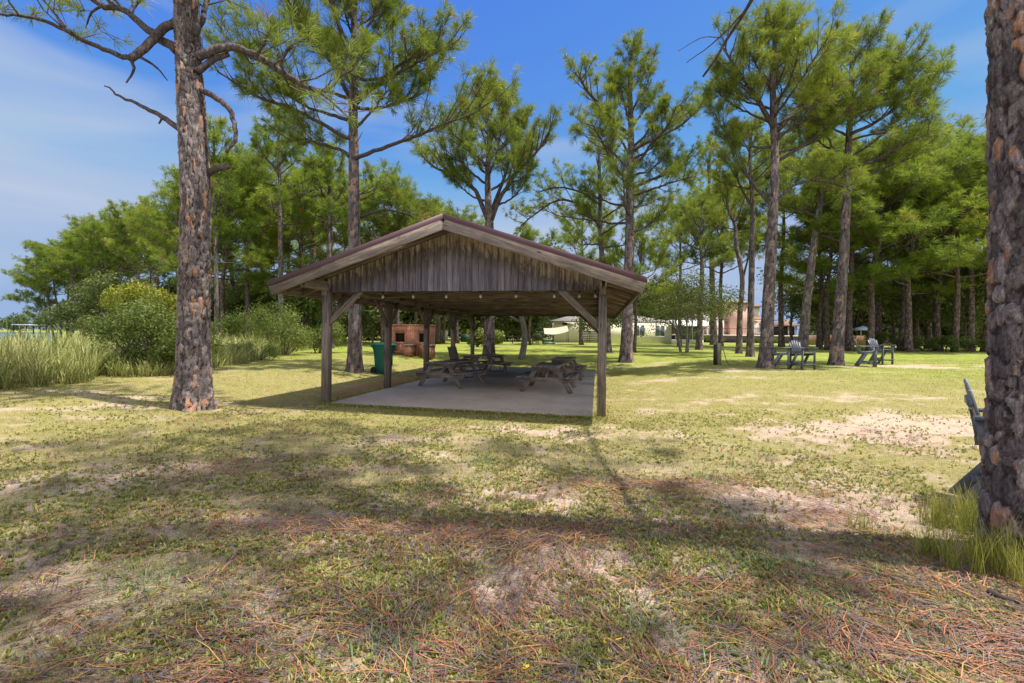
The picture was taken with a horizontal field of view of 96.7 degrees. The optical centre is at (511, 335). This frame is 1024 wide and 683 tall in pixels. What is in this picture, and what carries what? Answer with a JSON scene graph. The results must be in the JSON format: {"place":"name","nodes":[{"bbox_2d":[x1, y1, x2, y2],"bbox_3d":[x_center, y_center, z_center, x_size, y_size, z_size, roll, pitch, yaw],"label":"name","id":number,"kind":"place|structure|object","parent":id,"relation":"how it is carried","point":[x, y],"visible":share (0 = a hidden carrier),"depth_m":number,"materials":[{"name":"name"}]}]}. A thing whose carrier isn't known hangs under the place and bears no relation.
{"place":"outdoors","nodes":[
{"label":"outdoors","id":0,"kind":"place"},
{"bbox_2d":[0,0,988,335],"label":"sky","id":1,"kind":"structure","parent":0,"point":[70,145],"materials":[{"name":"blue"}]},
{"bbox_2d":[0,329,1023,682],"bbox_3d":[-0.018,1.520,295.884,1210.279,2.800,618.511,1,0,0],"label":"ground","id":2,"kind":"structure","parent":0,"point":[648,355],"depth_m":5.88,"materials":[{"name":"plant"}]},
{"bbox_2d":[0,263,70,337],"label":"pine tree","id":3,"kind":"object","parent":2,"relation":"on","point":[9,297],"visible":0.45,"depth_m":59.15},
{"bbox_2d":[0,311,75,331],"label":"woods","id":4,"kind":"object","parent":2,"relation":"on","point":[20,318],"visible":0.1,"depth_m":327.16,"materials":[{"name":"green plant"}]},
{"bbox_2d":[1,239,75,341],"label":"pine tree","id":5,"kind":"object","parent":2,"relation":"on","point":[31,281],"visible":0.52,"depth_m":57.86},
{"bbox_2d":[22,291,64,339],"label":"pine tree","id":6,"kind":"object","parent":2,"relation":"on","point":[32,315],"visible":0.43,"depth_m":63.35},
{"bbox_2d":[11,227,110,336],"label":"pine tree","id":7,"kind":"object","parent":2,"relation":"on","point":[39,246],"visible":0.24,"depth_m":55.95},
{"bbox_2d":[36,283,109,336],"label":"oak tree","id":8,"kind":"object","parent":2,"relation":"on","point":[58,312],"visible":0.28,"depth_m":48.94,"materials":[{"name":"green plant"}]},
{"bbox_2d":[41,239,131,335],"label":"pine tree","id":9,"kind":"object","parent":2,"relation":"on","point":[51,252],"visible":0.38,"depth_m":54.56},
{"bbox_2d":[30,213,147,334],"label":"pine tree","id":10,"kind":"object","parent":2,"relation":"on","point":[60,261],"visible":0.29,"depth_m":52.47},
{"bbox_2d":[53,227,159,334],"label":"pine tree","id":11,"kind":"object","parent":2,"relation":"on","point":[60,283],"visible":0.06,"depth_m":61.20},
{"bbox_2d":[60,269,156,336],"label":"oak tree","id":12,"kind":"object","parent":2,"relation":"on","point":[83,308],"visible":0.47,"depth_m":43.18,"materials":[{"name":"green plant"}]},
{"bbox_2d":[68,207,174,330],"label":"pine tree","id":13,"kind":"object","parent":2,"relation":"on","point":[80,259],"visible":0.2,"depth_m":49.51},
{"bbox_2d":[78,198,178,282],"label":"pine tree","id":14,"kind":"object","parent":2,"relation":"on","point":[117,226],"visible":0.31,"depth_m":47.70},
{"bbox_2d":[94,278,176,337],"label":"oak tree","id":15,"kind":"object","parent":2,"relation":"on","point":[132,291],"visible":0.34,"depth_m":23.23,"materials":[{"name":"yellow plant"}]},
{"bbox_2d":[102,197,178,307],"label":"pine tree","id":16,"kind":"object","parent":2,"relation":"on","point":[131,250],"visible":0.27,"depth_m":45.35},
{"bbox_2d":[112,332,175,368],"bbox_3d":[-10.593,0.554,13.534,2.474,1.346,2.028,1,0,0],"label":"dark bush","id":17,"kind":"object","parent":2,"relation":"on","point":[156,350],"visible":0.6,"depth_m":12.97,"materials":[{"name":"green plant"}]},
{"bbox_2d":[79,293,234,369],"bbox_3d":[-10.532,0.000,13.447,4.274,2.482,2.807,1,0,0],"label":"willow bush","id":18,"kind":"object","parent":2,"relation":"on","point":[137,321],"visible":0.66,"depth_m":12.72,"materials":[{"name":"green plant"}]},
{"bbox_2d":[0,315,317,389],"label":"tall reeds","id":19,"kind":"object","parent":2,"relation":"on","point":[32,361],"visible":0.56,"depth_m":12.05,"materials":[{"name":"plant"}]},
{"bbox_2d":[121,179,230,314],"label":"pine tree","id":20,"kind":"object","parent":2,"relation":"on","point":[144,244],"visible":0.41,"depth_m":41.00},
{"bbox_2d":[149,271,234,328],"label":"oak tree","id":21,"kind":"object","parent":2,"relation":"on","point":[169,287],"visible":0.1,"depth_m":49.65,"materials":[{"name":"green plant"}]},
{"bbox_2d":[0,0,385,411],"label":"pine tree","id":22,"kind":"object","parent":2,"relation":"on","point":[193,389],"visible":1,"depth_m":8.68,"materials":[{"name":"green plant"}]},
{"bbox_2d":[158,113,268,336],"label":"pine tree","id":23,"kind":"object","parent":2,"relation":"on","point":[231,195],"visible":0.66,"depth_m":27.87,"materials":[{"name":"green plant"}]},
{"bbox_2d":[149,185,289,335],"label":"pine tree","id":24,"kind":"object","parent":2,"relation":"on","point":[259,288],"visible":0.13,"depth_m":34.96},
{"bbox_2d":[157,166,293,337],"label":"pine tree","id":25,"kind":"object","parent":2,"relation":"on","point":[171,259],"visible":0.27,"depth_m":32.96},
{"bbox_2d":[211,284,277,337],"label":"oak tree","id":26,"kind":"object","parent":2,"relation":"on","point":[232,301],"visible":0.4,"depth_m":35.16,"materials":[{"name":"green plant"}]},
{"bbox_2d":[213,305,279,342],"bbox_3d":[-15.038,-0.328,25.945,3.581,2.696,2.340,1,0,0],"label":"feathery bush","id":27,"kind":"object","parent":2,"relation":"on","point":[236,323],"visible":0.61,"depth_m":25.44,"materials":[{"name":"green plant"}]},
{"bbox_2d":[226,339,283,359],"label":"bush","id":28,"kind":"object","parent":2,"relation":"on","point":[271,351],"visible":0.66,"depth_m":19.02,"materials":[{"name":"green plant"}]},
{"bbox_2d":[212,149,301,336],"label":"pine tree","id":29,"kind":"object","parent":2,"relation":"on","point":[263,212],"visible":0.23,"depth_m":33.42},
{"bbox_2d":[209,132,319,296],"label":"pine tree","id":30,"kind":"object","parent":2,"relation":"on","point":[267,171],"visible":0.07,"depth_m":38.42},
{"bbox_2d":[210,99,344,336],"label":"pine tree","id":31,"kind":"object","parent":2,"relation":"on","point":[283,195],"visible":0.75,"depth_m":29.22,"materials":[{"name":"green plant"}]},
{"bbox_2d":[244,299,314,354],"bbox_3d":[-11.631,-0.378,23.047,3.420,2.976,2.537,1,0,0],"label":"feathery bush","id":32,"kind":"object","parent":2,"relation":"on","point":[297,338],"visible":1,"depth_m":22.59,"materials":[{"name":"green plant"}]},
{"bbox_2d":[224,168,347,334],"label":"pine tree","id":33,"kind":"object","parent":2,"relation":"on","point":[301,243],"visible":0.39,"depth_m":32.86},
{"bbox_2d":[267,294,334,335],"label":"oak tree","id":34,"kind":"object","parent":2,"relation":"on","point":[308,307],"visible":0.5,"depth_m":33.20,"materials":[{"name":"green plant"}]},
{"bbox_2d":[252,156,380,330],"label":"pine tree","id":35,"kind":"object","parent":2,"relation":"on","point":[300,168],"visible":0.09,"depth_m":37.27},
{"bbox_2d":[301,322,347,352],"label":"feathery bush","id":36,"kind":"object","parent":2,"relation":"on","point":[337,332],"visible":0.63,"depth_m":24.96,"materials":[{"name":"green plant"}]},
{"bbox_2d":[285,140,390,348],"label":"pine tree","id":37,"kind":"object","parent":2,"relation":"on","point":[333,209],"visible":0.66,"depth_m":29.95,"materials":[{"name":"green plant"}]},
{"bbox_2d":[320,301,379,341],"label":"oak tree","id":38,"kind":"object","parent":2,"relation":"on","point":[342,319],"visible":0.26,"depth_m":45.64,"materials":[{"name":"green plant"}]},
{"bbox_2d":[200,0,524,372],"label":"pine tree","id":39,"kind":"object","parent":2,"relation":"on","point":[426,46],"visible":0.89,"depth_m":16.16,"materials":[{"name":"green plant"}]},
{"bbox_2d":[370,343,396,372],"bbox_3d":[-4.777,0.855,16.893,0.760,1.142,0.639,1,0,28],"label":"wheeled bin","id":40,"kind":"object","parent":2,"relation":"on","point":[378,349],"visible":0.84,"depth_m":16.69,"materials":[{"name":"green plastic"}]},
{"bbox_2d":[322,157,446,342],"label":"pine tree","id":41,"kind":"object","parent":2,"relation":"on","point":[368,172],"visible":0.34,"depth_m":33.94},
{"bbox_2d":[361,305,431,337],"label":"oak tree","id":42,"kind":"object","parent":2,"relation":"on","point":[403,319],"visible":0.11,"depth_m":54.23,"materials":[{"name":"green plant"}]},
{"bbox_2d":[360,171,442,323],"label":"pine tree","id":43,"kind":"object","parent":2,"relation":"on","point":[395,215],"visible":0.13,"depth_m":37.46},
{"bbox_2d":[392,324,435,357],"bbox_3d":[-5.455,0.303,24.688,2.850,1.765,1.530,1,0,10],"label":"brick barbecue","id":44,"kind":"object","parent":2,"relation":"on","point":[408,340],"visible":0.8,"depth_m":24.63,"materials":[{"name":"brick"}]},
{"bbox_2d":[406,313,482,338],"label":"oak tree","id":45,"kind":"object","parent":2,"relation":"on","point":[448,326],"visible":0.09,"depth_m":55.95,"materials":[{"name":"green plant"}]},
{"bbox_2d":[425,199,485,343],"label":"pine tree","id":46,"kind":"object","parent":2,"relation":"on","point":[471,216],"visible":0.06,"depth_m":45.53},
{"bbox_2d":[267,214,646,417],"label":"picnic pavilion","id":47,"kind":"structure","parent":2,"relation":"on","point":[444,254],"depth_m":9.65,"materials":[{"name":"wood"}]},
{"bbox_2d":[338,290,597,316],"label":"string lights","id":48,"kind":"object","parent":47,"relation":"hanging from","point":[554,296],"visible":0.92,"depth_m":9.96,"materials":[{"name":"black rubber"}]},
{"bbox_2d":[331,367,594,416],"bbox_3d":[-0.101,1.650,15.733,5.800,0.178,12.560,1,0,11],"label":"concrete pad","id":49,"kind":"object","parent":2,"relation":"on","point":[495,388],"visible":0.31,"depth_m":11.89,"materials":[{"name":"concrete"}]},
{"bbox_2d":[412,359,488,388],"bbox_3d":[-1.864,1.191,14.150,1.636,0.787,1.950,1,0,21],"label":"picnic table","id":50,"kind":"object","parent":49,"relation":"on","point":[446,373],"visible":0.92,"depth_m":13.64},
{"bbox_2d":[459,354,513,375],"bbox_3d":[-1.165,1.198,18.600,1.636,0.787,1.950,1,0,40],"label":"picnic table","id":51,"kind":"object","parent":49,"relation":"on","point":[484,364],"visible":0.85,"depth_m":18.58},
{"bbox_2d":[516,362,578,393],"bbox_3d":[1.105,1.251,13.450,1.636,0.787,1.950,1,0,12],"label":"picnic table","id":52,"kind":"object","parent":49,"relation":"on","point":[534,375],"visible":0.98,"depth_m":12.78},
{"bbox_2d":[542,357,586,380],"bbox_3d":[1.965,1.262,17.200,1.636,0.787,1.950,1,0,12],"label":"picnic table","id":53,"kind":"object","parent":49,"relation":"on","point":[576,368],"visible":0.73,"depth_m":16.42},
{"bbox_2d":[406,63,564,359],"bbox_3d":[-1.601,-6.683,24.922,8.908,16.163,6.225,1,0,0],"label":"pine tree","id":54,"kind":"object","parent":2,"relation":"on","point":[509,127],"visible":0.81,"depth_m":24.91,"materials":[{"name":"green plant"}]},
{"bbox_2d":[466,328,504,346],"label":"palmetto bush","id":55,"kind":"object","parent":2,"relation":"on","point":[479,336],"visible":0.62,"depth_m":36.45,"materials":[{"name":"green plant"}]},
{"bbox_2d":[0,378,1023,682],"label":"pine straw","id":56,"kind":"object","parent":2,"relation":"on","point":[892,646],"visible":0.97,"depth_m":2.75,"materials":[{"name":"plant"}]},
{"bbox_2d":[495,315,552,340],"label":"oak tree","id":57,"kind":"object","parent":2,"relation":"on","point":[508,329],"visible":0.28,"depth_m":58.85,"materials":[{"name":"green plant"}]},
{"bbox_2d":[508,220,565,251],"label":"pine tree","id":58,"kind":"object","parent":2,"relation":"on","point":[527,233],"visible":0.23,"depth_m":60.55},
{"bbox_2d":[508,237,575,359],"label":"oak tree","id":59,"kind":"object","parent":2,"relation":"on","point":[523,347],"visible":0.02,"depth_m":25.12,"materials":[{"name":"green plant"}]},
{"bbox_2d":[71,449,1023,682],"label":"clump grass","id":60,"kind":"structure","parent":2,"relation":"on","point":[644,601],"depth_m":2.70,"materials":[{"name":"plant"}]},
{"bbox_2d":[502,136,655,352],"bbox_3d":[4.156,-6.062,30.782,9.912,14.608,7.462,1,0,0],"label":"pine tree","id":61,"kind":"object","parent":2,"relation":"on","point":[560,207],"visible":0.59,"depth_m":30.11,"materials":[{"name":"green plant"}]},
{"bbox_2d":[554,189,621,344],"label":"pine tree","id":62,"kind":"object","parent":2,"relation":"on","point":[568,228],"visible":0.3,"depth_m":44.87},
{"bbox_2d":[571,313,621,333],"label":"oak tree","id":63,"kind":"object","parent":2,"relation":"on","point":[615,321],"visible":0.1,"depth_m":39.88,"materials":[{"name":"green plant"}]},
{"bbox_2d":[548,316,709,343],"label":"cream house","id":64,"kind":"structure","parent":2,"relation":"on","point":[664,335],"depth_m":57.49,"materials":[{"name":"paint"}]},
{"bbox_2d":[588,210,682,351],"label":"pine tree","id":65,"kind":"object","parent":2,"relation":"on","point":[643,242],"visible":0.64,"depth_m":30.26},
{"bbox_2d":[559,27,718,362],"bbox_3d":[6.573,-7.315,23.740,8.870,17.665,7.683,1,0,0],"label":"pine tree","id":66,"kind":"object","parent":2,"relation":"on","point":[617,77],"visible":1,"depth_m":23.47,"materials":[{"name":"green plant"}]},
{"bbox_2d":[633,274,681,328],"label":"oak tree","id":67,"kind":"object","parent":2,"relation":"on","point":[651,281],"visible":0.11,"depth_m":71.58,"materials":[{"name":"green plant"}]},
{"bbox_2d":[614,265,747,352],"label":"oak tree","id":68,"kind":"object","parent":2,"relation":"on","point":[704,304],"visible":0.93,"depth_m":30.64,"materials":[{"name":"green plant"}]},
{"bbox_2d":[635,183,733,346],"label":"pine tree","id":69,"kind":"object","parent":2,"relation":"on","point":[673,215],"visible":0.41,"depth_m":42.44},
{"bbox_2d":[667,192,742,349],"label":"pine tree","id":70,"kind":"object","parent":2,"relation":"on","point":[693,206],"visible":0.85,"depth_m":35.71,"materials":[{"name":"green plant"}]},
{"bbox_2d":[665,134,745,344],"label":"pine tree","id":71,"kind":"object","parent":2,"relation":"on","point":[713,327],"visible":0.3,"depth_m":51.59,"materials":[{"name":"green plant"}]},
{"bbox_2d":[674,185,766,345],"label":"pine tree","id":72,"kind":"object","parent":2,"relation":"on","point":[741,221],"visible":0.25,"depth_m":44.96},
{"bbox_2d":[672,298,798,342],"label":"pink villa","id":73,"kind":"object","parent":2,"relation":"on","point":[729,328],"visible":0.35,"depth_m":73.20,"materials":[{"name":"paint"}]},
{"bbox_2d":[700,170,783,353],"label":"pine tree","id":74,"kind":"object","parent":2,"relation":"on","point":[738,195],"visible":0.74,"depth_m":29.76,"materials":[{"name":"green plant"}]},
{"bbox_2d":[704,110,800,356],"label":"pine tree","id":75,"kind":"object","parent":2,"relation":"on","point":[764,137],"visible":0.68,"depth_m":26.25,"materials":[{"name":"green plant"}]},
{"bbox_2d":[771,347,791,369],"bbox_3d":[11.282,0.813,19.112,0.847,1.243,0.763,1,0,38],"label":"tall adirondack chair","id":76,"kind":"object","parent":2,"relation":"on","point":[779,357],"visible":0.84,"depth_m":18.87,"materials":[{"name":"wood"}]},
{"bbox_2d":[716,131,858,346],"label":"pine tree","id":77,"kind":"object","parent":2,"relation":"on","point":[781,339],"visible":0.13,"depth_m":41.73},
{"bbox_2d":[755,263,834,343],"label":"oak tree","id":78,"kind":"object","parent":2,"relation":"on","point":[785,290],"visible":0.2,"depth_m":49.67,"materials":[{"name":"green plant"}]},
{"bbox_2d":[694,0,907,368],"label":"pine tree","id":79,"kind":"object","parent":2,"relation":"on","point":[792,41],"visible":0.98,"depth_m":18.98,"materials":[{"name":"green plant"}]},
{"bbox_2d":[789,340,818,369],"bbox_3d":[11.913,0.821,18.694,0.763,1.243,0.847,1,0,-12],"label":"tall adirondack chair","id":80,"kind":"object","parent":2,"relation":"on","point":[795,350],"visible":0.95,"depth_m":18.73,"materials":[{"name":"wood"}]},
{"bbox_2d":[755,195,871,348],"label":"pine tree","id":81,"kind":"object","parent":2,"relation":"on","point":[780,258],"visible":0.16,"depth_m":39.83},
{"bbox_2d":[775,256,866,346],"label":"oak tree","id":82,"kind":"object","parent":2,"relation":"on","point":[814,311],"visible":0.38,"depth_m":47.69,"materials":[{"name":"green plant"}]},
{"bbox_2d":[778,131,878,350],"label":"pine tree","id":83,"kind":"object","parent":2,"relation":"on","point":[816,153],"visible":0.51,"depth_m":34.62,"materials":[{"name":"green plant"}]},
{"bbox_2d":[765,192,916,349],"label":"pine tree","id":84,"kind":"object","parent":2,"relation":"on","point":[793,250],"visible":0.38,"depth_m":37.88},
{"bbox_2d":[791,135,906,349],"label":"pine tree","id":85,"kind":"object","parent":2,"relation":"on","point":[878,323],"visible":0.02,"depth_m":39.91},
{"bbox_2d":[679,0,1023,563],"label":"pine tree","id":86,"kind":"object","parent":2,"relation":"on","point":[1001,466],"visible":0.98,"depth_m":3.41,"materials":[{"name":"brown plant"}]},
{"bbox_2d":[778,130,933,348],"bbox_3d":[29.292,-7.951,39.175,10.167,18.651,11.649,1,0,-10],"label":"pine tree","id":87,"kind":"object","parent":2,"relation":"on","point":[860,133],"visible":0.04,"depth_m":39.57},
{"bbox_2d":[796,272,920,339],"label":"oak tree","id":88,"kind":"object","parent":2,"relation":"on","point":[857,314],"visible":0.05,"depth_m":60.88,"materials":[{"name":"green plant"}]},
{"bbox_2d":[842,499,880,532],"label":"grass clump","id":89,"kind":"object","parent":2,"relation":"on","point":[860,523],"visible":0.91,"depth_m":3.95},
{"bbox_2d":[854,339,878,366],"bbox_3d":[15.502,0.779,19.952,0.848,1.243,0.763,1,0,32],"label":"tall adirondack chair","id":90,"kind":"object","parent":2,"relation":"on","point":[863,357],"visible":0.94,"depth_m":19.76,"materials":[{"name":"wood"}]},
{"bbox_2d":[789,132,953,350],"bbox_3d":[27.087,-7.470,36.215,11.666,17.711,10.751,1,0,-20],"label":"pine tree","id":91,"kind":"object","parent":2,"relation":"on","point":[849,346],"visible":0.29,"depth_m":34.62,"materials":[{"name":"plant"}]},
{"bbox_2d":[784,138,977,350],"bbox_3d":[27.610,-7.154,34.048,13.032,17.108,11.279,1,0,0],"label":"pine tree","id":92,"kind":"object","parent":2,"relation":"on","point":[933,223],"visible":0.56,"depth_m":32.45,"materials":[{"name":"plant"}]},
{"bbox_2d":[867,338,895,364],"bbox_3d":[17.076,0.758,21.093,0.763,1.243,0.848,1,0,-14],"label":"tall adirondack chair","id":93,"kind":"object","parent":2,"relation":"on","point":[883,351],"visible":0.87,"depth_m":20.94,"materials":[{"name":"wood"}]},
{"bbox_2d":[790,2,973,365],"bbox_3d":[16.230,-6.440,20.712,8.086,15.870,6.101,1,0,-38],"label":"pine tree","id":94,"kind":"object","parent":2,"relation":"on","point":[912,140],"visible":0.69,"depth_m":19.85,"materials":[{"name":"green plant"}]},
{"bbox_2d":[853,262,948,347],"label":"oak tree","id":95,"kind":"object","parent":2,"relation":"on","point":[865,302],"visible":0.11,"depth_m":45.90,"materials":[{"name":"green plant"}]},
{"bbox_2d":[822,145,988,351],"bbox_3d":[30.086,-6.515,34.644,11.383,15.827,10.565,1,0,-42],"label":"pine tree","id":96,"kind":"object","parent":2,"relation":"on","point":[965,257],"visible":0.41,"depth_m":33.12,"materials":[{"name":"plant"}]},
{"bbox_2d":[856,128,986,350],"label":"pine tree","id":97,"kind":"object","parent":2,"relation":"on","point":[967,151],"visible":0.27,"depth_m":33.23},
{"bbox_2d":[863,174,987,350],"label":"pine tree","id":98,"kind":"object","parent":2,"relation":"on","point":[889,294],"visible":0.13,"depth_m":36.85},
{"bbox_2d":[864,127,989,351],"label":"pine tree","id":99,"kind":"object","parent":2,"relation":"on","point":[977,218],"visible":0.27,"depth_m":33.27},
{"bbox_2d":[882,243,983,326],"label":"oak tree","id":100,"kind":"object","parent":2,"relation":"on","point":[913,301],"visible":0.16,"depth_m":42.31,"materials":[{"name":"green plant"}]},
{"bbox_2d":[913,512,959,559],"bbox_3d":[3.254,1.565,3.491,0.283,0.290,0.414,1,0,34],"label":"grass clump","id":101,"kind":"object","parent":2,"relation":"on","point":[932,549],"visible":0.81,"depth_m":3.49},
{"bbox_2d":[889,144,988,351],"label":"pine tree","id":102,"kind":"object","parent":2,"relation":"on","point":[984,334],"visible":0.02,"depth_m":35.98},
{"bbox_2d":[907,478,977,536],"bbox_3d":[3.911,1.511,4.015,0.636,0.445,0.613,1,0,-17],"label":"grass clump","id":103,"kind":"object","parent":2,"relation":"on","point":[935,513],"visible":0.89,"depth_m":4.04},
{"bbox_2d":[928,335,961,351],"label":"round bush","id":104,"kind":"object","parent":2,"relation":"on","point":[948,340],"visible":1,"depth_m":34.69,"materials":[{"name":"green plant"}]},
{"bbox_2d":[912,248,987,338],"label":"oak tree","id":105,"kind":"object","parent":2,"relation":"on","point":[979,294],"visible":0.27,"depth_m":37.28,"materials":[{"name":"green plant"}]},
{"bbox_2d":[923,112,985,348],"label":"pine tree","id":106,"kind":"object","parent":2,"relation":"on","point":[927,333],"visible":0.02,"depth_m":38.89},
{"bbox_2d":[903,508,1009,572],"bbox_3d":[3.481,1.526,3.399,0.937,0.380,0.576,1,0,0],"label":"grass clump","id":107,"kind":"object","parent":2,"relation":"on","point":[947,553],"visible":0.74,"depth_m":3.41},
{"bbox_2d":[928,135,987,351],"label":"pine tree","id":108,"kind":"object","parent":2,"relation":"on","point":[971,324],"visible":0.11,"depth_m":35.71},
{"bbox_2d":[936,469,980,530],"bbox_3d":[4.346,1.476,3.960,1.018,0.540,0.826,1,0,32],"label":"grass clump","id":109,"kind":"object","parent":2,"relation":"on","point":[966,498],"visible":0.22,"depth_m":4.11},
{"bbox_2d":[945,336,986,351],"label":"round bush","id":110,"kind":"object","parent":2,"relation":"on","point":[965,342],"visible":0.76,"depth_m":35.44,"materials":[{"name":"green plant"}]},
{"bbox_2d":[948,379,984,508],"bbox_3d":[4.996,1.131,4.519,0.937,1.345,0.824,1,0,42],"label":"tall adirondack chair","id":111,"kind":"object","parent":2,"relation":"on","point":[972,477],"visible":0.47,"depth_m":4.72,"materials":[{"name":"wood"}]},
{"bbox_2d":[952,491,1023,594],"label":"grass clump","id":112,"kind":"object","parent":2,"relation":"on","point":[1014,569],"visible":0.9,"depth_m":3.19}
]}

